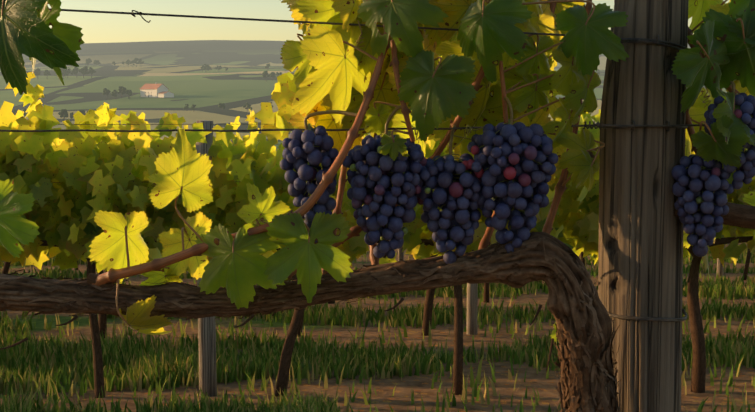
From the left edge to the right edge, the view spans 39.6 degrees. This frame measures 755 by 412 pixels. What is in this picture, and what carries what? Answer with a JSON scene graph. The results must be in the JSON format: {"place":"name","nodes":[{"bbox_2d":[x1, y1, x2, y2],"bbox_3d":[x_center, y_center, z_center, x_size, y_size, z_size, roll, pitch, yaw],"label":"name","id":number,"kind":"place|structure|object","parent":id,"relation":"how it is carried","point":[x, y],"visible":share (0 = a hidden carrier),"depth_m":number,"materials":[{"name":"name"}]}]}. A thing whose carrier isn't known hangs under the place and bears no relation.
{"place":"outdoors","nodes":[
{"label":"outdoors","id":0,"kind":"place"},
{"bbox_2d":[0,244,754,411],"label":"grass","id":1,"kind":"structure","parent":0,"point":[157,366],"depth_m":6.58,"materials":[{"name":"green plant"}]},
{"bbox_2d":[0,40,754,411],"bbox_3d":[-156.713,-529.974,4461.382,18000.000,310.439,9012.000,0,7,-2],"label":"ground","id":2,"kind":"structure","parent":0,"point":[174,68],"depth_m":9.42,"materials":[{"name":"green plant"}]},
{"bbox_2d":[140,83,173,97],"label":"farmhouse walls","id":3,"kind":"structure","parent":2,"relation":"on","point":[161,88],"depth_m":1184.53,"materials":[{"name":"beige paint"}]},
{"bbox_2d":[140,84,171,93],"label":"roof","id":4,"kind":"structure","parent":3,"relation":"on","point":[150,86],"depth_m":1189.99,"materials":[{"name":"tile"}]},
{"bbox_2d":[12,58,601,119],"bbox_3d":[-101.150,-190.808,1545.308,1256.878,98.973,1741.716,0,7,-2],"label":"trees","id":5,"kind":"object","parent":2,"relation":"on","point":[64,112],"materials":[{"name":"green plant"}]},
{"bbox_2d":[0,231,621,411],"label":"grapevine trunk","id":6,"kind":"object","parent":2,"relation":"on","point":[585,335],"visible":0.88,"depth_m":1.40,"materials":[{"name":"brown plant"}]},
{"bbox_2d":[1,0,745,326],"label":"vine shoots","id":7,"kind":"object","parent":6,"relation":"attached to","point":[117,275],"visible":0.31,"depth_m":1.38,"materials":[{"name":"brown plant"}]},
{"bbox_2d":[0,0,754,341],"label":"vine leaves","id":8,"kind":"object","parent":7,"relation":"attached to","point":[328,76],"visible":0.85,"depth_m":1.37,"materials":[{"name":"green plant"}]},
{"bbox_2d":[87,196,754,290],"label":"vine spurs","id":9,"kind":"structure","parent":6,"relation":"attached to","point":[740,215],"depth_m":1.44,"materials":[{"name":"brown wood"}]},
{"bbox_2d":[302,81,746,242],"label":"grape stems","id":10,"kind":"object","parent":6,"relation":"on","point":[397,108],"visible":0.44,"depth_m":1.38,"materials":[{"name":"plant"}]},
{"bbox_2d":[280,93,754,263],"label":"grape clusters","id":11,"kind":"object","parent":10,"relation":"on","point":[413,180],"visible":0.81,"depth_m":1.38,"materials":[{"name":"purple food"}]},
{"bbox_2d":[0,72,754,397],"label":"vineyard rows","id":12,"kind":"object","parent":2,"relation":"on","point":[92,173],"depth_m":5.40,"materials":[{"name":"green plant"}]},
{"bbox_2d":[196,120,724,396],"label":"vineyard posts","id":13,"kind":"object","parent":2,"relation":"on","point":[207,353],"visible":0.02,"depth_m":5.58,"materials":[{"name":"grey wood"}]},
{"bbox_2d":[598,0,688,411],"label":"vineyard post","id":14,"kind":"object","parent":2,"relation":"on","point":[640,260],"visible":0.85,"depth_m":1.45,"materials":[{"name":"brown wood"}]},
{"bbox_2d":[53,124,596,239],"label":"vineyard wires","id":15,"kind":"object","parent":14,"relation":"attached to","point":[146,124],"visible":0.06,"depth_m":5.43,"materials":[{"name":"black metal"}]},
{"bbox_2d":[0,8,704,321],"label":"trellis wires","id":16,"kind":"object","parent":14,"relation":"attached to","point":[623,40],"visible":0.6,"depth_m":1.40,"materials":[{"name":"metal"}]},
{"bbox_2d":[48,0,729,42],"label":"sky","id":17,"kind":"structure","parent":0,"point":[96,27],"materials":[{"name":"beige"}]}
]}

